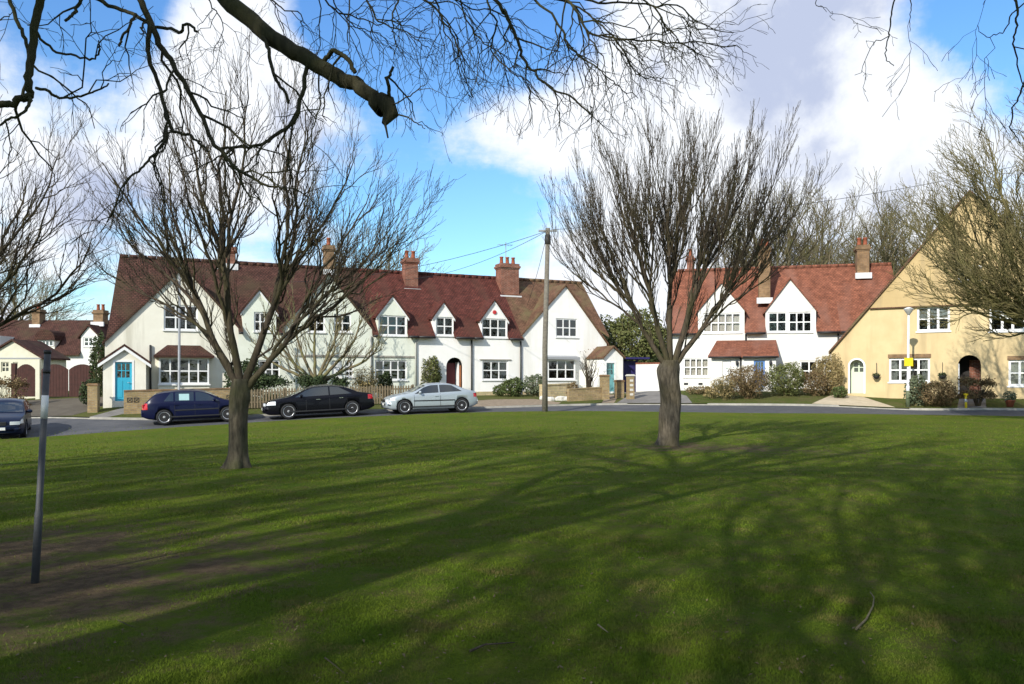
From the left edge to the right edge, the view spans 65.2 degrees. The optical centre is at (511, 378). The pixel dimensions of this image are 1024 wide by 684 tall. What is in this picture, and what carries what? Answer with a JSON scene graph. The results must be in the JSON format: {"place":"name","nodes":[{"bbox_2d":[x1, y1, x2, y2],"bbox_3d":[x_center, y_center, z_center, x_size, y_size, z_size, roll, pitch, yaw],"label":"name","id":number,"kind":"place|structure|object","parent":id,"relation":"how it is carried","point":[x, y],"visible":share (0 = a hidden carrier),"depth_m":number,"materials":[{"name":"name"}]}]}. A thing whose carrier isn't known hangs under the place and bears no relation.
{"place":"outdoors","nodes":[
{"label":"outdoors","id":0,"kind":"place"},
{"bbox_2d":[27,397,102,415],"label":"driveway","id":1,"kind":"structure","parent":0,"point":[66,407],"depth_m":38.70,"materials":[{"name":"concrete"}]},
{"bbox_2d":[0,375,31,405],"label":"hedge","id":2,"kind":"object","parent":1,"relation":"on","point":[16,383],"visible":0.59,"depth_m":39.59,"materials":[{"name":"brown plant"}]},
{"bbox_2d":[78,378,102,404],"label":"shrub","id":3,"kind":"object","parent":1,"relation":"on","point":[83,391],"visible":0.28,"depth_m":38.31,"materials":[{"name":"green plant"}]},
{"bbox_2d":[88,330,104,396],"bbox_3d":[-22.032,-0.803,42.605,0.942,3.620,0.981,0,0,38],"label":"shrub","id":4,"kind":"object","parent":1,"relation":"on","point":[94,356],"visible":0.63,"depth_m":42.42,"materials":[{"name":"green plant"}]},
{"bbox_2d":[31,403,830,417],"bbox_3d":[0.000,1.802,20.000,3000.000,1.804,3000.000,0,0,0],"label":"terrain","id":5,"kind":"structure","parent":0,"point":[548,404],"depth_m":44.93,"materials":[{"name":"green plant"}]},
{"bbox_2d":[0,339,70,398],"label":"garage","id":6,"kind":"structure","parent":5,"relation":"on","point":[23,352],"depth_m":45.00,"materials":[{"name":"beige paint"}]},
{"bbox_2d":[0,304,109,390],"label":"cottage","id":7,"kind":"structure","parent":5,"relation":"on","point":[71,339],"depth_m":61.44,"materials":[{"name":"grey"}]},
{"bbox_2d":[98,247,240,416],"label":"terraced house","id":8,"kind":"structure","parent":5,"relation":"on","point":[140,342],"depth_m":40.42,"materials":[{"name":"grey"}]},
{"bbox_2d":[162,305,197,331],"bbox_3d":[-16.847,-3.087,40.679,1.711,1.339,0.300,0,0,-25],"label":"window","id":9,"kind":"structure","parent":8,"relation":"in","point":[167,317],"depth_m":40.59,"materials":[{"name":"white paint"}]},
{"bbox_2d":[158,357,209,388],"bbox_3d":[-16.571,-0.077,40.427,2.455,2.157,0.610,0,0,-25],"label":"bay window","id":10,"kind":"structure","parent":8,"relation":"in","point":[190,385],"depth_m":40.28,"materials":[{"name":"white paint"}]},
{"bbox_2d":[399,271,473,390],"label":"terraced house","id":11,"kind":"structure","parent":5,"relation":"on","point":[445,334],"depth_m":47.20,"materials":[{"name":"grey"}]},
{"bbox_2d":[435,317,453,336],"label":"window","id":12,"kind":"structure","parent":11,"relation":"in","point":[450,326],"depth_m":46.66,"materials":[{"name":"white paint"}]},
{"bbox_2d":[446,363,454,384],"bbox_3d":[-3.671,0.025,47.452,0.625,1.950,0.060,0,0,-25],"label":"door","id":13,"kind":"structure","parent":11,"relation":"in","point":[450,367],"depth_m":47.43,"materials":[{"name":"red paint"}]},
{"bbox_2d":[452,242,522,395],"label":"terraced house","id":14,"kind":"structure","parent":5,"relation":"on","point":[497,345],"depth_m":48.56,"materials":[{"name":"grey"}]},
{"bbox_2d":[482,318,507,338],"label":"window","id":15,"kind":"structure","parent":14,"relation":"in","point":[503,328],"depth_m":48.10,"materials":[{"name":"white paint"}]},
{"bbox_2d":[482,361,507,380],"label":"window","id":16,"kind":"structure","parent":14,"relation":"in","point":[504,370],"depth_m":48.02,"materials":[{"name":"white paint"}]},
{"bbox_2d":[505,268,625,394],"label":"terraced house","id":17,"kind":"structure","parent":5,"relation":"on","point":[575,326],"depth_m":50.10,"materials":[{"name":"grey"}]},
{"bbox_2d":[548,359,576,384],"bbox_3d":[3.027,-0.207,49.625,2.084,2.000,0.418,0,0,-25],"label":"bay window","id":18,"kind":"structure","parent":17,"relation":"in","point":[556,380],"depth_m":49.50,"materials":[{"name":"white paint"}]},
{"bbox_2d":[555,318,578,337],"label":"window","id":19,"kind":"structure","parent":17,"relation":"in","point":[562,327],"depth_m":50.00,"materials":[{"name":"white paint"}]},
{"bbox_2d":[829,189,1023,408],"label":"gabled house","id":20,"kind":"structure","parent":5,"relation":"on","point":[871,337],"depth_m":40.59,"materials":[{"name":"cream-yellow painted render"},{"name":"brown roof tile"},{"name":"white paint"}]},
{"bbox_2d":[850,360,863,392],"bbox_3d":[18.434,-0.161,42.445,0.970,1.847,0.065,0,0,30],"label":"door","id":21,"kind":"structure","parent":20,"relation":"in","point":[856,366],"depth_m":42.49,"materials":[{"name":"white paint"}]},
{"bbox_2d":[888,358,929,382],"bbox_3d":[20.330,-0.424,40.926,1.998,1.295,0.300,0,0,30],"label":"window","id":22,"kind":"structure","parent":20,"relation":"in","point":[893,369],"depth_m":40.99,"materials":[{"name":"white paint"}]},
{"bbox_2d":[916,306,950,332],"bbox_3d":[21.242,-3.000,40.327,1.592,1.304,0.175,0,0,30],"label":"window","id":23,"kind":"structure","parent":20,"relation":"in","point":[928,329],"depth_m":40.40,"materials":[{"name":"white paint"}]},
{"bbox_2d":[969,360,979,392],"bbox_3d":[23.328,-0.012,40.321,0.480,1.900,0.250,0,0,30],"label":"passage door","id":24,"kind":"structure","parent":20,"relation":"in","point":[974,365],"depth_m":40.22,"materials":[{"name":"brown wood"}]},
{"bbox_2d":[988,312,1023,332],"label":"window","id":25,"kind":"structure","parent":20,"relation":"in","point":[1012,326],"depth_m":38.85,"materials":[{"name":"white paint"}]},
{"bbox_2d":[1007,360,1023,386],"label":"window","id":26,"kind":"structure","parent":20,"relation":"in","point":[1015,367],"depth_m":38.70,"materials":[{"name":"white paint"}]},
{"bbox_2d":[901,165,1023,250],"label":"bare tree","id":27,"kind":"object","parent":5,"relation":"on","point":[985,200],"visible":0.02,"depth_m":83.90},
{"bbox_2d":[0,411,1023,683],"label":"lawn","id":28,"kind":"structure","parent":0,"point":[102,573],"depth_m":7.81,"materials":[{"name":"plant"}]},
{"bbox_2d":[31,350,51,583],"bbox_3d":[-3.664,0.722,6.223,0.145,1.897,0.057,0,0,-36],"label":"marker post","id":29,"kind":"object","parent":28,"relation":"on","point":[36,550],"visible":0.93,"depth_m":6.21,"materials":[{"name":"black"}]},
{"bbox_2d":[0,85,141,330],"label":"bare tree","id":30,"kind":"object","parent":28,"relation":"on","point":[4,249],"visible":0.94,"depth_m":14.36,"materials":[{"name":"brown plant"}]},
{"bbox_2d":[59,4,465,468],"bbox_3d":[-4.585,-2.313,14.482,7.585,8.126,4.742,0,0,0],"label":"bare tree","id":31,"kind":"object","parent":28,"relation":"on","point":[242,385],"visible":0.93,"depth_m":14.28,"materials":[{"name":"brown plant"}]},
{"bbox_2d":[469,642,514,651],"bbox_3d":[-0.120,1.562,4.694,0.304,0.022,0.042,0,0,-32],"label":"fallen stick","id":32,"kind":"object","parent":28,"relation":"on","point":[475,648],"visible":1,"depth_m":4.69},
{"bbox_2d":[0,0,1023,271],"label":"overhanging tree","id":33,"kind":"object","parent":28,"relation":"on","point":[382,106],"visible":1,"depth_m":5.86,"materials":[{"name":"brown plant"}]},
{"bbox_2d":[538,228,556,411],"bbox_3d":[1.660,-2.623,37.150,0.860,8.764,0.280,0,0,0],"label":"telegraph pole","id":34,"kind":"object","parent":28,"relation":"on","point":[545,350],"visible":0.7,"depth_m":37.05,"materials":[{"name":"brown"}]},
{"bbox_2d":[552,164,1023,229],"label":"overhead cable","id":35,"kind":"object","parent":34,"relation":"attached to","point":[834,199],"visible":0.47,"depth_m":39.83,"materials":[{"name":"black plastic"}]},
{"bbox_2d":[537,82,842,445],"bbox_3d":[4.019,-2.627,19.439,6.543,8.754,5.186,0,0,-30],"label":"bare tree","id":36,"kind":"object","parent":28,"relation":"on","point":[668,371],"visible":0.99,"depth_m":19.17,"materials":[{"name":"brown plant"}]},
{"bbox_2d":[880,84,1023,342],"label":"bare tree","id":37,"kind":"object","parent":28,"relation":"on","point":[997,298],"visible":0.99,"depth_m":28.42,"materials":[{"name":"plant"}]},
{"bbox_2d":[0,405,1023,438],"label":"road","id":38,"kind":"structure","parent":0,"point":[65,425],"depth_m":36.73,"materials":[{"name":"asphalt"}]},
{"bbox_2d":[0,398,31,436],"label":"parked car","id":39,"kind":"object","parent":38,"relation":"on","point":[15,416],"visible":1,"depth_m":30.45,"materials":[{"name":"blue"}]},
{"bbox_2d":[141,389,228,424],"bbox_3d":[-13.778,1.154,34.840,4.310,1.445,2.034,-2,1,-20],"label":"parked car","id":40,"kind":"object","parent":38,"relation":"on","point":[165,407],"visible":0.87,"depth_m":33.95,"materials":[{"name":"blue"}]},
{"bbox_2d":[262,384,373,418],"bbox_3d":[-8.726,0.970,36.041,4.890,1.430,2.103,-2,1,-20],"label":"parked car","id":41,"kind":"object","parent":38,"relation":"on","point":[325,398],"visible":1,"depth_m":35.28,"materials":[{"name":"black"}]},
{"bbox_2d":[381,382,477,413],"bbox_3d":[-3.862,0.867,37.446,4.420,1.390,2.047,-1,0,-20],"label":"parked car","id":42,"kind":"object","parent":38,"relation":"on","point":[439,395],"visible":1,"depth_m":36.72,"materials":[{"name":"silver metal"}]},
{"bbox_2d":[31,403,1023,419],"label":"kerb","id":43,"kind":"structure","parent":38,"relation":"on","point":[256,415],"depth_m":38.86,"materials":[{"name":"concrete"}]},
{"bbox_2d":[0,0,1023,346],"label":"sky","id":44,"kind":"structure","parent":0,"point":[813,59],"materials":[{"name":"blue"}]},
{"bbox_2d":[13,443,1014,683],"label":"fallen leaves","id":45,"kind":"object","parent":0,"point":[591,682],"visible":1,"depth_m":5.07,"materials":[{"name":"brown plant"}]},
{"bbox_2d":[25,389,1023,417],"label":"verge","id":46,"kind":"structure","parent":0,"point":[770,397],"depth_m":41.11,"materials":[{"name":"green plant"}]},
{"bbox_2d":[0,234,93,319],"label":"bare tree","id":47,"kind":"object","parent":46,"relation":"on","point":[14,305],"visible":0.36,"depth_m":79.74,"materials":[{"name":"plant"}]},
{"bbox_2d":[11,359,101,398],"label":"drive gate","id":48,"kind":"structure","parent":46,"relation":"on","point":[78,376],"depth_m":43.60,"materials":[{"name":"brown wood"}]},
{"bbox_2d":[86,383,100,417],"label":"gate pillar","id":49,"kind":"structure","parent":46,"relation":"on","point":[93,397],"depth_m":36.81,"materials":[{"name":"yellow brick"}]},
{"bbox_2d":[91,407,123,416],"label":"garden path","id":50,"kind":"structure","parent":46,"relation":"on","point":[114,412],"depth_m":36.62,"materials":[{"name":"concrete"}]},
{"bbox_2d":[124,388,229,413],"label":"garden wall","id":51,"kind":"structure","parent":46,"relation":"on","point":[135,401],"depth_m":36.73,"materials":[{"name":"yellow brick"}]},
{"bbox_2d":[178,248,180,389],"bbox_3d":[-15.380,-2.166,36.803,0.260,7.768,0.365,0,0,0],"label":"street lamp","id":52,"kind":"object","parent":46,"relation":"on","point":[179,334],"visible":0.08,"depth_m":36.85,"materials":[{"name":"metal"}]},
{"bbox_2d":[222,358,264,404],"bbox_3d":[-13.305,0.165,39.976,2.205,2.445,2.298,0,0,0],"label":"shrub","id":53,"kind":"object","parent":46,"relation":"on","point":[244,367],"visible":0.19,"depth_m":39.60,"materials":[{"name":"green plant"}]},
{"bbox_2d":[253,371,327,405],"bbox_3d":[-11.078,0.513,39.992,3.555,1.779,1.600,0,0,0],"label":"hedge","id":54,"kind":"object","parent":46,"relation":"on","point":[267,381],"visible":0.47,"depth_m":39.58,"materials":[{"name":"green plant"}]},
{"bbox_2d":[232,238,375,396],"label":"terraced house","id":55,"kind":"structure","parent":46,"relation":"on","point":[255,280],"depth_m":43.95,"materials":[{"name":"grey"}]},
{"bbox_2d":[253,312,270,332],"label":"window","id":56,"kind":"structure","parent":55,"relation":"in","point":[255,313],"depth_m":42.30,"materials":[{"name":"white paint"}]},
{"bbox_2d":[332,361,341,378],"bbox_3d":[-9.645,-0.141,44.058,0.538,1.711,0.062,0,0,-25],"label":"door","id":57,"kind":"structure","parent":55,"relation":"in","point":[339,365],"depth_m":44.05,"materials":[{"name":"white paint"}]},
{"bbox_2d":[333,314,351,332],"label":"window","id":58,"kind":"structure","parent":55,"relation":"in","point":[348,316],"depth_m":44.19,"materials":[{"name":"white paint"}]},
{"bbox_2d":[246,277,389,381],"bbox_3d":[-10.085,-2.079,40.673,7.559,7.011,3.226,0,0,0],"label":"bare tree","id":59,"kind":"object","parent":46,"relation":"on","point":[328,359],"visible":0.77,"depth_m":40.89,"materials":[{"name":"brown plant"}]},
{"bbox_2d":[307,373,350,386],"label":"hedge","id":60,"kind":"object","parent":46,"relation":"on","point":[337,381],"visible":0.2,"depth_m":40.67,"materials":[{"name":"green plant"}]},
{"bbox_2d":[249,384,413,407],"bbox_3d":[-9.118,0.978,39.952,8.576,1.390,0.170,0,0,-19],"label":"picket fence","id":61,"kind":"object","parent":46,"relation":"on","point":[285,391],"visible":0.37,"depth_m":39.44,"materials":[{"name":"wood"}]},
{"bbox_2d":[300,223,390,269],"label":"bare tree","id":62,"kind":"object","parent":46,"relation":"on","point":[350,249],"visible":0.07,"depth_m":78.15,"materials":[{"name":"plant"}]},
{"bbox_2d":[349,366,381,399],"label":"shrub","id":63,"kind":"object","parent":46,"relation":"on","point":[367,382],"visible":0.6,"depth_m":42.04,"materials":[{"name":"brown plant"}]},
{"bbox_2d":[316,220,450,272],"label":"bare tree","id":64,"kind":"object","parent":46,"relation":"on","point":[393,267],"visible":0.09,"depth_m":74.64,"materials":[{"name":"plant"}]},
{"bbox_2d":[375,371,392,396],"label":"shrub","id":65,"kind":"object","parent":46,"relation":"on","point":[386,376],"visible":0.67,"depth_m":43.41,"materials":[{"name":"green plant"}]},
{"bbox_2d":[357,250,419,397],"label":"terraced house","id":66,"kind":"structure","parent":46,"relation":"on","point":[396,357],"depth_m":45.77,"materials":[{"name":"grey"}]},
{"bbox_2d":[375,360,407,380],"bbox_3d":[-6.885,-0.474,45.323,1.985,1.201,0.300,0,0,-25],"label":"window","id":67,"kind":"structure","parent":66,"relation":"in","point":[401,370],"depth_m":45.46,"materials":[{"name":"white paint"}]},
{"bbox_2d":[378,315,407,336],"bbox_3d":[-6.795,-2.994,45.366,1.755,1.202,0.300,0,0,-25],"label":"window","id":68,"kind":"structure","parent":66,"relation":"in","point":[402,325],"depth_m":45.36,"materials":[{"name":"white paint"}]},
{"bbox_2d":[419,356,441,384],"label":"shrub","id":69,"kind":"object","parent":46,"relation":"on","point":[436,377],"visible":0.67,"depth_m":45.90,"materials":[{"name":"green plant"}]},
{"bbox_2d":[492,384,503,395],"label":"shrub","id":70,"kind":"object","parent":46,"relation":"on","point":[497,388],"visible":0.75,"depth_m":46.72,"materials":[{"name":"green plant"}]},
{"bbox_2d":[501,376,523,396],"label":"shrub","id":71,"kind":"object","parent":46,"relation":"on","point":[516,384],"visible":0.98,"depth_m":46.34,"materials":[{"name":"green plant"}]},
{"bbox_2d":[471,399,560,406],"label":"gravel forecourt","id":72,"kind":"structure","parent":46,"relation":"on","point":[503,402],"depth_m":42.31,"materials":[{"name":"gravel"}]},
{"bbox_2d":[520,373,541,395],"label":"shrub","id":73,"kind":"object","parent":46,"relation":"on","point":[534,390],"visible":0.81,"depth_m":46.54,"materials":[{"name":"green plant"}]},
{"bbox_2d":[539,383,572,397],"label":"planter wall","id":74,"kind":"structure","parent":46,"relation":"on","point":[556,390],"depth_m":44.87,"materials":[{"name":"brick"}]},
{"bbox_2d":[567,387,601,401],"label":"garden wall","id":75,"kind":"structure","parent":46,"relation":"on","point":[584,394],"depth_m":43.30,"materials":[{"name":"yellow brick"}]},
{"bbox_2d":[580,349,601,387],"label":"shrub","id":76,"kind":"object","parent":46,"relation":"on","point":[589,376],"visible":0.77,"depth_m":47.39,"materials":[{"name":"brown plant"}]},
{"bbox_2d":[599,375,609,399],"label":"gate pillar","id":77,"kind":"structure","parent":46,"relation":"on","point":[605,382],"depth_m":43.70,"materials":[{"name":"yellow brick"}]},
{"bbox_2d":[613,380,624,398],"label":"gate pillar","id":78,"kind":"structure","parent":46,"relation":"on","point":[618,388],"depth_m":44.21,"materials":[{"name":"yellow brick"}]},
{"bbox_2d":[600,307,666,361],"bbox_3d":[8.423,-2.136,57.167,6.194,5.930,6.414,0,0,0],"label":"leafy tree","id":79,"kind":"object","parent":46,"relation":"on","point":[624,332],"visible":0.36,"depth_m":55.53,"materials":[{"name":"green plant"}]},
{"bbox_2d":[624,347,666,362],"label":"shrub","id":80,"kind":"object","parent":46,"relation":"on","point":[655,358],"visible":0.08,"depth_m":54.94,"materials":[{"name":"green plant"}]},
{"bbox_2d":[636,362,659,391],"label":"garage","id":81,"kind":"structure","parent":46,"relation":"on","point":[646,377],"depth_m":49.14,"materials":[{"name":"paint"}]},
{"bbox_2d":[682,385,707,393],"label":"shrub","id":82,"kind":"object","parent":46,"relation":"on","point":[698,390],"visible":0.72,"depth_m":44.26,"materials":[{"name":"brown plant"}]},
{"bbox_2d":[671,249,746,389],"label":"terraced house","id":83,"kind":"structure","parent":46,"relation":"on","point":[713,353],"depth_m":46.82,"materials":[{"name":"grey"}]},
{"bbox_2d":[682,358,709,377],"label":"window","id":84,"kind":"structure","parent":83,"relation":"in","point":[692,367],"depth_m":47.05,"materials":[{"name":"white paint"}]},
{"bbox_2d":[702,313,741,333],"bbox_3d":[12.231,-3.238,46.633,2.259,1.205,0.300,0,0,14],"label":"window","id":85,"kind":"structure","parent":83,"relation":"in","point":[725,323],"depth_m":46.66,"materials":[{"name":"white paint"}]},
{"bbox_2d":[702,386,718,398],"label":"shrub","id":86,"kind":"object","parent":46,"relation":"on","point":[707,392],"visible":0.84,"depth_m":42.52,"materials":[{"name":"beige plant"}]},
{"bbox_2d":[708,375,738,399],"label":"shrub","id":87,"kind":"object","parent":46,"relation":"on","point":[724,393],"visible":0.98,"depth_m":41.83,"materials":[{"name":"beige plant"}]},
{"bbox_2d":[722,363,770,398],"bbox_3d":[12.333,0.122,42.063,2.646,1.899,2.682,0,0,0],"label":"shrub","id":88,"kind":"object","parent":46,"relation":"on","point":[752,385],"visible":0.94,"depth_m":41.63,"materials":[{"name":"brown plant"}]},
{"bbox_2d":[693,177,863,267],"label":"bare tree","id":89,"kind":"object","parent":46,"relation":"on","point":[838,246],"visible":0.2,"depth_m":69.38,"materials":[{"name":"plant"}]},
{"bbox_2d":[764,361,804,395],"bbox_3d":[14.400,-0.009,42.257,2.284,1.905,2.374,0,0,0],"label":"shrub","id":90,"kind":"object","parent":46,"relation":"on","point":[790,384],"visible":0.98,"depth_m":41.85,"materials":[{"name":"green plant"}]},
{"bbox_2d":[740,239,840,390],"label":"terraced house","id":91,"kind":"structure","parent":46,"relation":"on","point":[791,314],"depth_m":45.83,"materials":[{"name":"grey"}]},
{"bbox_2d":[767,312,787,332],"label":"window","id":92,"kind":"structure","parent":91,"relation":"in","point":[785,321],"depth_m":45.83,"materials":[{"name":"white paint"}]},
{"bbox_2d":[788,312,812,332],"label":"window","id":93,"kind":"structure","parent":91,"relation":"in","point":[789,313],"depth_m":45.54,"materials":[{"name":"white paint"}]},
{"bbox_2d":[798,369,830,395],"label":"shrub","id":94,"kind":"object","parent":46,"relation":"on","point":[815,390],"visible":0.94,"depth_m":41.74,"materials":[{"name":"brown plant"}]},
{"bbox_2d":[810,353,844,394],"bbox_3d":[16.719,-0.263,42.356,1.807,2.318,1.915,0,0,0],"label":"shrub","id":95,"kind":"object","parent":46,"relation":"on","point":[838,370],"visible":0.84,"depth_m":42.01,"materials":[{"name":"beige plant"}]},
{"bbox_2d":[771,170,907,273],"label":"bare tree","id":96,"kind":"object","parent":46,"relation":"on","point":[816,213],"visible":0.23,"depth_m":75.74,"materials":[{"name":"plant"}]},
{"bbox_2d":[779,168,935,275],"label":"bare tree","id":97,"kind":"object","parent":46,"relation":"on","point":[891,241],"visible":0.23,"depth_m":72.72,"materials":[{"name":"plant"}]},
{"bbox_2d":[831,237,893,337],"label":"terraced house","id":98,"kind":"structure","parent":46,"relation":"on","point":[861,283],"depth_m":46.95,"materials":[{"name":"red"}]},
{"bbox_2d":[846,186,956,272],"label":"bare tree","id":99,"kind":"object","parent":46,"relation":"on","point":[904,246],"visible":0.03,"depth_m":79.64,"materials":[{"name":"plant"}]},
{"bbox_2d":[904,307,912,408],"bbox_3d":[19.186,-1.019,38.700,0.432,4.915,0.432,0,0,34],"label":"street lamp","id":100,"kind":"object","parent":46,"relation":"on","point":[908,361],"visible":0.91,"depth_m":38.65,"materials":[{"name":"grey metal"}]},
{"bbox_2d":[903,373,928,405],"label":"shrub","id":101,"kind":"object","parent":46,"relation":"on","point":[914,392],"visible":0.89,"depth_m":38.60,"materials":[{"name":"green plant"}]},
{"bbox_2d":[916,379,959,406],"bbox_3d":[20.349,0.692,38.352,2.021,1.354,2.086,0,0,0],"label":"shrub","id":102,"kind":"object","parent":46,"relation":"on","point":[940,398],"visible":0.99,"depth_m":37.97,"materials":[{"name":"brown plant"}]},
{"bbox_2d":[957,398,985,407],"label":"passage path","id":103,"kind":"structure","parent":46,"relation":"on","point":[970,403],"depth_m":38.08,"materials":[{"name":"concrete"}]},
{"bbox_2d":[955,375,998,405],"bbox_3d":[21.873,0.576,37.588,1.629,1.497,1.148,0,0,0],"label":"shrub","id":104,"kind":"object","parent":103,"relation":"on","point":[976,395],"visible":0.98,"depth_m":37.41,"materials":[{"name":"brown plant"}]},
{"bbox_2d":[1002,391,1016,406],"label":"potted plant","id":105,"kind":"object","parent":46,"relation":"on","point":[1009,402],"visible":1,"depth_m":36.77,"materials":[{"name":"green plant"}]},
{"bbox_2d":[617,391,691,402],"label":"side drive","id":106,"kind":"structure","parent":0,"point":[647,397],"depth_m":43.43,"materials":[{"name":"concrete"}]},
{"bbox_2d":[625,374,634,403],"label":"gate pillar","id":107,"kind":"structure","parent":106,"relation":"on","point":[629,386],"depth_m":43.43,"materials":[{"name":"yellow brick"}]},
{"bbox_2d":[623,357,649,391],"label":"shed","id":108,"kind":"structure","parent":106,"relation":"on","point":[629,367],"depth_m":50.60,"materials":[{"name":"blue paint"}]},
{"bbox_2d":[812,395,892,406],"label":"paved drive","id":109,"kind":"structure","parent":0,"point":[852,400],"depth_m":40.27,"materials":[{"name":"concrete"}]},
{"bbox_2d":[830,386,847,397],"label":"shrub","id":110,"kind":"object","parent":109,"relation":"on","point":[840,392],"visible":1,"depth_m":41.15,"materials":[{"name":"green plant"}]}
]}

